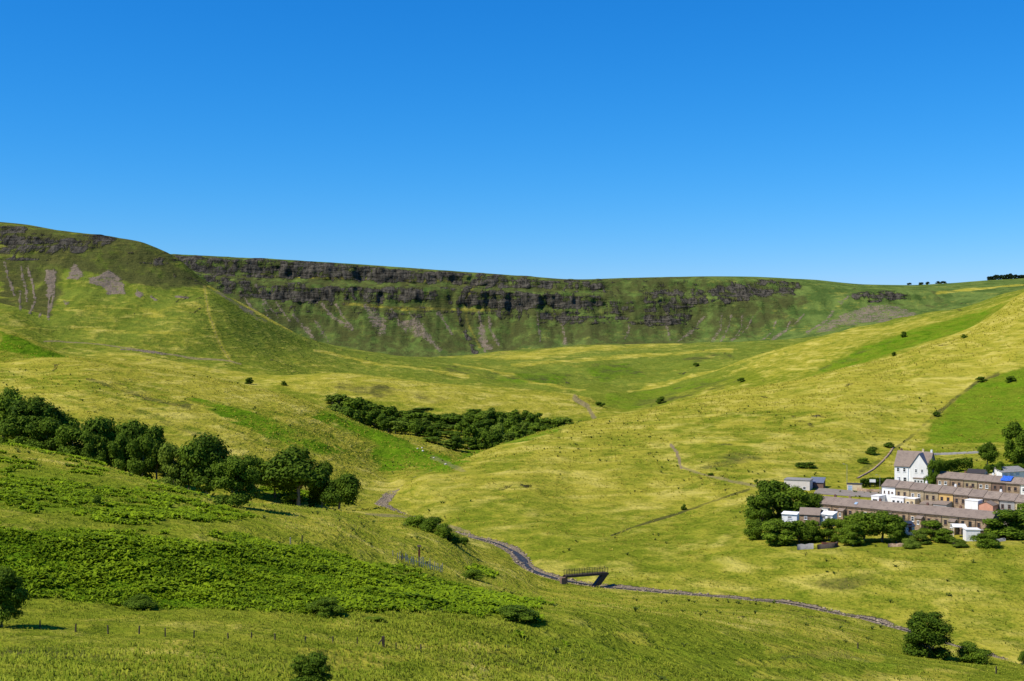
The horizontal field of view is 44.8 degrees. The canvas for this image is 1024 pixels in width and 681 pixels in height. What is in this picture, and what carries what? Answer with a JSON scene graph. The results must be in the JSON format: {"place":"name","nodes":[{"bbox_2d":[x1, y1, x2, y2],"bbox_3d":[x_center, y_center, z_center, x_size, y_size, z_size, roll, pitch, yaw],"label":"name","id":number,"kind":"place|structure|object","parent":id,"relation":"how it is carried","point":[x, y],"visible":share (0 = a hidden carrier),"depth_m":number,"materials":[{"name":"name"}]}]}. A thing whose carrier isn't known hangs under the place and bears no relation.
{"place":"outdoors","nodes":[
{"label":"outdoors","id":0,"kind":"place"},
{"bbox_2d":[0,222,1023,680],"bbox_3d":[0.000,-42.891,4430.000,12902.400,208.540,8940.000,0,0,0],"label":"terrain","id":1,"kind":"structure","parent":0,"point":[428,340],"depth_m":575.75,"materials":[{"name":"green plant"}]},
{"bbox_2d":[0,386,25,440],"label":"broadleaf tree","id":2,"kind":"object","parent":1,"relation":"on","point":[9,395],"visible":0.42,"depth_m":402.15,"materials":[{"name":"green plant"}]},
{"bbox_2d":[0,566,31,626],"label":"broadleaf tree","id":3,"kind":"object","parent":1,"relation":"on","point":[14,596],"visible":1,"depth_m":111.41,"materials":[{"name":"green plant"}]},
{"bbox_2d":[0,415,33,444],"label":"broadleaf tree","id":4,"kind":"object","parent":1,"relation":"on","point":[8,428],"visible":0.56,"depth_m":385.36,"materials":[{"name":"green plant"}]},
{"bbox_2d":[6,395,68,441],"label":"broadleaf tree","id":5,"kind":"object","parent":1,"relation":"on","point":[35,409],"visible":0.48,"depth_m":393.02,"materials":[{"name":"green plant"}]},
{"bbox_2d":[22,416,62,450],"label":"broadleaf tree","id":6,"kind":"object","parent":1,"relation":"on","point":[44,429],"visible":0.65,"depth_m":381.19,"materials":[{"name":"green plant"}]},
{"bbox_2d":[57,411,80,450],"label":"broadleaf tree","id":7,"kind":"object","parent":1,"relation":"on","point":[73,422],"visible":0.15,"depth_m":398.64,"materials":[{"name":"green plant"}]},
{"bbox_2d":[54,424,90,454],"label":"broadleaf tree","id":8,"kind":"object","parent":1,"relation":"on","point":[67,436],"visible":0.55,"depth_m":375.37,"materials":[{"name":"green plant"}]},
{"bbox_2d":[75,432,112,465],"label":"broadleaf tree","id":9,"kind":"object","parent":1,"relation":"on","point":[90,451],"visible":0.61,"depth_m":374.78,"materials":[{"name":"green plant"}]},
{"bbox_2d":[78,415,124,452],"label":"broadleaf tree","id":10,"kind":"object","parent":1,"relation":"on","point":[104,428],"visible":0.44,"depth_m":385.16,"materials":[{"name":"green plant"}]},
{"bbox_2d":[107,432,132,471],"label":"broadleaf tree","id":11,"kind":"object","parent":1,"relation":"on","point":[119,454],"visible":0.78,"depth_m":375.92,"materials":[{"name":"green plant"}]},
{"bbox_2d":[114,419,150,459],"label":"broadleaf tree","id":12,"kind":"object","parent":1,"relation":"on","point":[135,430],"visible":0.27,"depth_m":386.61,"materials":[{"name":"green plant"}]},
{"bbox_2d":[121,594,158,609],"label":"shrub","id":13,"kind":"object","parent":1,"relation":"on","point":[139,601],"visible":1,"depth_m":132.37,"materials":[{"name":"green plant"}]},
{"bbox_2d":[125,434,155,478],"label":"broadleaf tree","id":14,"kind":"object","parent":1,"relation":"on","point":[142,446],"visible":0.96,"depth_m":374.23,"materials":[{"name":"green plant"}]},
{"bbox_2d":[141,423,169,480],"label":"broadleaf tree","id":15,"kind":"object","parent":1,"relation":"on","point":[155,433],"visible":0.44,"depth_m":387.78,"materials":[{"name":"green plant"}]},
{"bbox_2d":[158,441,185,487],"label":"broadleaf tree","id":16,"kind":"object","parent":1,"relation":"on","point":[168,453],"visible":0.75,"depth_m":371.61,"materials":[{"name":"green plant"}]},
{"bbox_2d":[177,432,233,494],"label":"broadleaf tree","id":17,"kind":"object","parent":1,"relation":"on","point":[199,458],"visible":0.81,"depth_m":366.54,"materials":[{"name":"green plant"}]},
{"bbox_2d":[210,453,263,507],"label":"broadleaf tree","id":18,"kind":"object","parent":1,"relation":"on","point":[238,474],"visible":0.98,"depth_m":222.00,"materials":[{"name":"green plant"}]},
{"bbox_2d":[0,438,499,577],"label":"bracken patches","id":19,"kind":"object","parent":1,"relation":"on","point":[148,515],"visible":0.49,"depth_m":224.17,"materials":[{"name":"green plant"}]},
{"bbox_2d":[247,457,270,494],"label":"broadleaf tree","id":20,"kind":"object","parent":1,"relation":"on","point":[260,481],"visible":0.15,"depth_m":396.25,"materials":[{"name":"green plant"}]},
{"bbox_2d":[0,472,567,646],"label":"bracken","id":21,"kind":"object","parent":1,"relation":"on","point":[434,593],"visible":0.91,"depth_m":152.23,"materials":[{"name":"green plant"}]},
{"bbox_2d":[281,492,302,505],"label":"shrub","id":22,"kind":"object","parent":1,"relation":"on","point":[290,498],"visible":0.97,"depth_m":396.04,"materials":[{"name":"green plant"}]},
{"bbox_2d":[261,444,331,506],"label":"broadleaf tree","id":23,"kind":"object","parent":1,"relation":"on","point":[291,469],"visible":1,"depth_m":392.95,"materials":[{"name":"green plant"}]},
{"bbox_2d":[289,651,332,680],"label":"shrub","id":24,"kind":"object","parent":1,"relation":"on","point":[313,666],"visible":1,"depth_m":85.51,"materials":[{"name":"green plant"}]},
{"bbox_2d":[307,460,333,507],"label":"broadleaf tree","id":25,"kind":"object","parent":1,"relation":"on","point":[314,496],"visible":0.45,"depth_m":401.05,"materials":[{"name":"green plant"}]},
{"bbox_2d":[304,596,344,617],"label":"shrub","id":26,"kind":"object","parent":1,"relation":"on","point":[327,606],"visible":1,"depth_m":138.61,"materials":[{"name":"green plant"}]},
{"bbox_2d":[319,471,362,509],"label":"broadleaf tree","id":27,"kind":"object","parent":1,"relation":"on","point":[343,488],"visible":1,"depth_m":389.53,"materials":[{"name":"green plant"}]},
{"bbox_2d":[340,406,362,419],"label":"broadleaf tree","id":28,"kind":"object","parent":1,"relation":"on","point":[352,414],"visible":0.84,"depth_m":735.79,"materials":[{"name":"green plant"}]},
{"bbox_2d":[342,396,367,410],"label":"broadleaf tree","id":29,"kind":"object","parent":1,"relation":"on","point":[358,403],"visible":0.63,"depth_m":768.18,"materials":[{"name":"green plant"}]},
{"bbox_2d":[365,408,380,428],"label":"broadleaf tree","id":30,"kind":"object","parent":1,"relation":"on","point":[374,413],"visible":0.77,"depth_m":748.03,"materials":[{"name":"green plant"}]},
{"bbox_2d":[0,594,761,680],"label":"meadow grass","id":31,"kind":"structure","parent":1,"relation":"on","point":[67,670],"depth_m":114.92,"materials":[{"name":"green plant"}]},
{"bbox_2d":[378,415,397,432],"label":"broadleaf tree","id":32,"kind":"object","parent":1,"relation":"on","point":[384,423],"visible":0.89,"depth_m":714.55,"materials":[{"name":"green plant"}]},
{"bbox_2d":[401,515,426,527],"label":"shrub","id":33,"kind":"object","parent":1,"relation":"on","point":[414,520],"visible":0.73,"depth_m":291.99,"materials":[{"name":"green plant"}]},
{"bbox_2d":[392,550,442,571],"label":"fence","id":34,"kind":"object","parent":1,"relation":"on","point":[406,558],"visible":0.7,"depth_m":201.68,"materials":[{"name":"grey wood"}]},
{"bbox_2d":[419,516,443,532],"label":"shrub","id":35,"kind":"object","parent":1,"relation":"on","point":[429,524],"visible":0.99,"depth_m":287.87,"materials":[{"name":"green plant"}]},
{"bbox_2d":[435,523,454,538],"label":"shrub","id":36,"kind":"object","parent":1,"relation":"on","point":[443,530],"visible":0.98,"depth_m":285.98,"materials":[{"name":"green plant"}]},
{"bbox_2d":[445,435,464,449],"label":"broadleaf tree","id":37,"kind":"object","parent":1,"relation":"on","point":[457,442],"visible":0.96,"depth_m":669.50,"materials":[{"name":"green plant"}]},
{"bbox_2d":[462,425,479,444],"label":"broadleaf tree","id":38,"kind":"object","parent":1,"relation":"on","point":[472,430],"visible":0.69,"depth_m":706.06,"materials":[{"name":"green plant"}]},
{"bbox_2d":[461,569,483,578],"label":"shrub","id":39,"kind":"object","parent":1,"relation":"on","point":[473,574],"visible":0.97,"depth_m":211.47,"materials":[{"name":"green plant"}]},
{"bbox_2d":[485,429,502,447],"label":"broadleaf tree","id":40,"kind":"object","parent":1,"relation":"on","point":[495,437],"visible":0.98,"depth_m":668.98,"materials":[{"name":"green plant"}]},
{"bbox_2d":[0,295,1023,588],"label":"hill tussocks","id":41,"kind":"object","parent":1,"relation":"on","point":[620,425],"visible":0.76,"depth_m":564.80,"materials":[{"name":"green plant"}]},
{"bbox_2d":[0,356,1023,680],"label":"rush clumps","id":42,"kind":"object","parent":1,"relation":"on","point":[568,548],"visible":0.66,"depth_m":285.46,"materials":[{"name":"green plant"}]},
{"bbox_2d":[496,604,540,620],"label":"shrub","id":43,"kind":"object","parent":1,"relation":"on","point":[514,612],"visible":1,"depth_m":153.30,"materials":[{"name":"green plant"}]},
{"bbox_2d":[560,566,608,585],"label":"footbridge","id":44,"kind":"object","parent":1,"relation":"on","point":[600,579],"visible":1,"depth_m":295.83,"materials":[{"name":"grey wood"}]},
{"bbox_2d":[374,491,1007,658],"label":"stream stones","id":45,"kind":"object","parent":1,"relation":"on","point":[653,590],"visible":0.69,"depth_m":298.80,"materials":[{"name":"grey stone"}]},
{"bbox_2d":[743,518,767,539],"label":"shrub","id":46,"kind":"object","parent":1,"relation":"on","point":[755,530],"visible":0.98,"depth_m":328.68,"materials":[{"name":"green plant"}]},
{"bbox_2d":[743,492,773,525],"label":"broadleaf tree","id":47,"kind":"object","parent":1,"relation":"on","point":[761,501],"visible":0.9,"depth_m":342.65,"materials":[{"name":"green plant"}]},
{"bbox_2d":[745,480,794,521],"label":"broadleaf tree","id":48,"kind":"object","parent":1,"relation":"on","point":[773,488],"visible":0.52,"depth_m":347.01,"materials":[{"name":"green plant"}]},
{"bbox_2d":[761,518,797,545],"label":"broadleaf tree","id":49,"kind":"object","parent":1,"relation":"on","point":[775,534],"visible":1,"depth_m":315.66,"materials":[{"name":"green plant"}]},
{"bbox_2d":[781,511,798,521],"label":"white outbuilding","id":50,"kind":"structure","parent":1,"relation":"on","point":[790,515],"depth_m":324.49,"materials":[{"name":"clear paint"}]},
{"bbox_2d":[775,485,809,518],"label":"broadleaf tree","id":51,"kind":"object","parent":1,"relation":"on","point":[799,496],"visible":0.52,"depth_m":344.27,"materials":[{"name":"green plant"}]},
{"bbox_2d":[784,477,812,490],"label":"flat roofed building","id":52,"kind":"structure","parent":1,"relation":"on","point":[805,483],"depth_m":422.56,"materials":[{"name":"paint"}]},
{"bbox_2d":[789,520,813,542],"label":"broadleaf tree","id":53,"kind":"object","parent":1,"relation":"on","point":[804,533],"visible":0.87,"depth_m":316.96,"materials":[{"name":"green plant"}]},
{"bbox_2d":[799,507,821,525],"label":"stone outbuilding","id":54,"kind":"structure","parent":1,"relation":"on","point":[807,513],"depth_m":327.54,"materials":[{"name":"stone"}]},
{"bbox_2d":[802,520,824,541],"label":"broadleaf tree","id":55,"kind":"object","parent":1,"relation":"on","point":[813,526],"visible":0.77,"depth_m":318.94,"materials":[{"name":"green plant"}]},
{"bbox_2d":[803,491,823,507],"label":"broadleaf tree","id":56,"kind":"object","parent":1,"relation":"on","point":[815,499],"visible":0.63,"depth_m":350.16,"materials":[{"name":"green plant"}]},
{"bbox_2d":[818,518,836,540],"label":"broadleaf tree","id":57,"kind":"object","parent":1,"relation":"on","point":[828,529],"visible":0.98,"depth_m":318.78,"materials":[{"name":"green plant"}]},
{"bbox_2d":[819,494,836,510],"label":"terraced house","id":58,"kind":"structure","parent":1,"relation":"on","point":[826,502],"depth_m":348.94,"materials":[{"name":"stone"}]},
{"bbox_2d":[828,518,847,541],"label":"broadleaf tree","id":59,"kind":"object","parent":1,"relation":"on","point":[839,523],"visible":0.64,"depth_m":317.33,"materials":[{"name":"green plant"}]},
{"bbox_2d":[831,495,851,519],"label":"terraced house","id":60,"kind":"structure","parent":1,"relation":"on","point":[838,504],"depth_m":346.06,"materials":[{"name":"stone"}]},
{"bbox_2d":[838,523,864,544],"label":"broadleaf tree","id":61,"kind":"object","parent":1,"relation":"on","point":[849,534],"visible":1,"depth_m":310.79,"materials":[{"name":"green plant"}]},
{"bbox_2d":[846,498,866,520],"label":"terraced house","id":62,"kind":"structure","parent":1,"relation":"on","point":[853,506],"depth_m":343.67,"materials":[{"name":"stone"}]},
{"bbox_2d":[841,511,880,539],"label":"broadleaf tree","id":63,"kind":"object","parent":1,"relation":"on","point":[863,521],"visible":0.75,"depth_m":314.56,"materials":[{"name":"green plant"}]},
{"bbox_2d":[861,498,881,512],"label":"terraced house","id":64,"kind":"structure","parent":1,"relation":"on","point":[869,506],"depth_m":340.82,"materials":[{"name":"stone"}]},
{"bbox_2d":[860,476,894,486],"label":"hedge","id":65,"kind":"object","parent":1,"relation":"on","point":[878,482],"visible":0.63,"depth_m":434.74,"materials":[{"name":"green plant"}]},
{"bbox_2d":[871,477,900,501],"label":"terraced house","id":66,"kind":"structure","parent":1,"relation":"on","point":[888,486],"depth_m":380.90,"materials":[{"name":"paint"}]},
{"bbox_2d":[864,510,908,541],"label":"broadleaf tree","id":67,"kind":"object","parent":1,"relation":"on","point":[881,520],"visible":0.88,"depth_m":312.29,"materials":[{"name":"green plant"}]},
{"bbox_2d":[876,501,897,514],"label":"terraced house","id":68,"kind":"structure","parent":1,"relation":"on","point":[886,506],"depth_m":338.06,"materials":[{"name":"stone"}]},
{"bbox_2d":[885,518,907,542],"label":"broadleaf tree","id":69,"kind":"object","parent":1,"relation":"on","point":[899,534],"visible":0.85,"depth_m":311.25,"materials":[{"name":"green plant"}]},
{"bbox_2d":[891,481,913,502],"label":"terraced house","id":70,"kind":"structure","parent":1,"relation":"on","point":[901,491],"depth_m":377.58,"materials":[{"name":"stone"}]},
{"bbox_2d":[892,501,913,520],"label":"terraced house","id":71,"kind":"structure","parent":1,"relation":"on","point":[901,509],"depth_m":334.75,"materials":[{"name":"stone"}]},
{"bbox_2d":[894,449,934,482],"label":"gabled house","id":72,"kind":"structure","parent":1,"relation":"on","point":[911,466],"depth_m":421.62,"materials":[{"name":"white paint"}]},
{"bbox_2d":[905,481,928,503],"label":"terraced house","id":73,"kind":"structure","parent":1,"relation":"on","point":[916,493],"depth_m":374.70,"materials":[{"name":"paint"}]},
{"bbox_2d":[908,502,929,529],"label":"terraced house","id":74,"kind":"structure","parent":1,"relation":"on","point":[916,514],"depth_m":331.52,"materials":[{"name":"stone"}]},
{"bbox_2d":[907,530,931,543],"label":"bush","id":75,"kind":"object","parent":1,"relation":"on","point":[921,535],"visible":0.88,"depth_m":310.17,"materials":[{"name":"green plant"}]},
{"bbox_2d":[901,610,956,659],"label":"broadleaf tree","id":76,"kind":"object","parent":1,"relation":"on","point":[923,636],"visible":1,"depth_m":211.86,"materials":[{"name":"green plant"}]},
{"bbox_2d":[918,520,943,540],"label":"broadleaf tree","id":77,"kind":"object","parent":1,"relation":"on","point":[934,525],"visible":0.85,"depth_m":313.86,"materials":[{"name":"green plant"}]},
{"bbox_2d":[919,484,943,505],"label":"terraced house","id":78,"kind":"structure","parent":1,"relation":"on","point":[930,491],"depth_m":372.15,"materials":[{"name":"stone"}]},
{"bbox_2d":[923,458,944,483],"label":"broadleaf tree","id":79,"kind":"object","parent":1,"relation":"on","point":[936,466],"visible":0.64,"depth_m":408.65,"materials":[{"name":"green plant"}]},
{"bbox_2d":[924,505,945,528],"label":"terraced house","id":80,"kind":"structure","parent":1,"relation":"on","point":[932,513],"depth_m":328.88,"materials":[{"name":"stone"}]},
{"bbox_2d":[931,528,955,543],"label":"bush","id":81,"kind":"object","parent":1,"relation":"on","point":[942,535],"visible":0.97,"depth_m":310.19,"materials":[{"name":"green plant"}]},
{"bbox_2d":[936,471,953,485],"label":"terraced house","id":82,"kind":"structure","parent":1,"relation":"on","point":[942,477],"depth_m":406.33,"materials":[{"name":"stone"}]},
{"bbox_2d":[933,485,957,506],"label":"terraced house","id":83,"kind":"structure","parent":1,"relation":"on","point":[945,496],"depth_m":368.85,"materials":[{"name":"paint"}]},
{"bbox_2d":[941,505,962,534],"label":"terraced house","id":84,"kind":"structure","parent":1,"relation":"on","point":[949,515],"depth_m":325.66,"materials":[{"name":"stone"}]},
{"bbox_2d":[941,458,972,471],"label":"hedge","id":85,"kind":"object","parent":1,"relation":"on","point":[953,465],"visible":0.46,"depth_m":470.79,"materials":[{"name":"green plant"}]},
{"bbox_2d":[949,471,966,487],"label":"terraced house","id":86,"kind":"structure","parent":1,"relation":"on","point":[956,478],"depth_m":403.46,"materials":[{"name":"stone"}]},
{"bbox_2d":[953,486,972,507],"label":"terraced house","id":87,"kind":"structure","parent":1,"relation":"on","point":[960,495],"depth_m":366.69,"materials":[{"name":"stone"}]},
{"bbox_2d":[957,508,979,534],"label":"terraced house","id":88,"kind":"structure","parent":1,"relation":"on","point":[966,517],"depth_m":323.06,"materials":[{"name":"stone"}]},
{"bbox_2d":[962,527,980,540],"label":"garden shed","id":89,"kind":"structure","parent":1,"relation":"on","point":[968,532],"depth_m":311.94,"materials":[{"name":"white paint"}]},
{"bbox_2d":[963,473,980,488],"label":"terraced house","id":90,"kind":"structure","parent":1,"relation":"on","point":[970,479],"depth_m":400.52,"materials":[{"name":"stone"}]},
{"bbox_2d":[956,641,992,664],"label":"shrub","id":91,"kind":"object","parent":1,"relation":"on","point":[970,651],"visible":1,"depth_m":212.04,"materials":[{"name":"green plant"}]},
{"bbox_2d":[965,489,987,509],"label":"terraced house","id":92,"kind":"structure","parent":1,"relation":"on","point":[974,499],"depth_m":361.71,"materials":[{"name":"paint"}]},
{"bbox_2d":[969,532,1002,547],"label":"shrub","id":93,"kind":"object","parent":1,"relation":"on","point":[986,540],"visible":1,"depth_m":299.38,"materials":[{"name":"green plant"}]},
{"bbox_2d":[977,473,994,490],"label":"terraced house","id":94,"kind":"structure","parent":1,"relation":"on","point":[983,482],"depth_m":397.57,"materials":[{"name":"stone"}]},
{"bbox_2d":[975,508,999,534],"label":"terraced house","id":95,"kind":"structure","parent":1,"relation":"on","point":[982,514],"depth_m":320.45,"materials":[{"name":"stone"}]},
{"bbox_2d":[977,441,999,464],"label":"broadleaf tree","id":96,"kind":"object","parent":1,"relation":"on","point":[989,452],"visible":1,"depth_m":475.92,"materials":[{"name":"green plant"}]},
{"bbox_2d":[978,489,1002,510],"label":"terraced house","id":97,"kind":"structure","parent":1,"relation":"on","point":[990,501],"depth_m":359.04,"materials":[{"name":"stone"}]},
{"bbox_2d":[991,475,1005,492],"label":"terraced house","id":98,"kind":"structure","parent":1,"relation":"on","point":[997,484],"depth_m":394.47,"materials":[{"name":"tile"}]},
{"bbox_2d":[982,509,1023,539],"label":"broadleaf tree","id":99,"kind":"object","parent":1,"relation":"on","point":[1013,520],"visible":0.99,"depth_m":314.32,"materials":[{"name":"green plant"}]},
{"bbox_2d":[998,492,1018,513],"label":"terraced house","id":100,"kind":"structure","parent":1,"relation":"on","point":[1006,500],"depth_m":357.88,"materials":[{"name":"tile"}]},
{"bbox_2d":[993,466,1023,477],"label":"building","id":101,"kind":"structure","parent":1,"relation":"on","point":[1016,471],"depth_m":439.08,"materials":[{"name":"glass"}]},
{"bbox_2d":[1001,421,1023,459],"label":"broadleaf tree","id":102,"kind":"object","parent":1,"relation":"on","point":[1012,430],"visible":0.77,"depth_m":483.50,"materials":[{"name":"green plant"}]},
{"bbox_2d":[1005,477,1022,493],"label":"terraced house","id":103,"kind":"structure","parent":1,"relation":"on","point":[1012,485],"depth_m":391.54,"materials":[{"name":"stone"}]},
{"bbox_2d":[1008,431,1023,462],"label":"broadleaf tree","id":104,"kind":"object","parent":1,"relation":"on","point":[1018,451],"visible":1,"depth_m":478.58,"materials":[{"name":"green plant"}]},
{"bbox_2d":[0,0,1023,284],"label":"sky","id":105,"kind":"structure","parent":0,"point":[872,142],"materials":[{"name":"blue"}]},
{"bbox_2d":[464,535,908,630],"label":"stream water","id":106,"kind":"structure","parent":0,"point":[520,557],"depth_m":313.59,"materials":[{"name":"grey liquid"}]},
{"bbox_2d":[814,488,880,496],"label":"road","id":107,"kind":"structure","parent":0,"point":[828,491],"depth_m":416.04,"materials":[{"name":"grey asphalt"}]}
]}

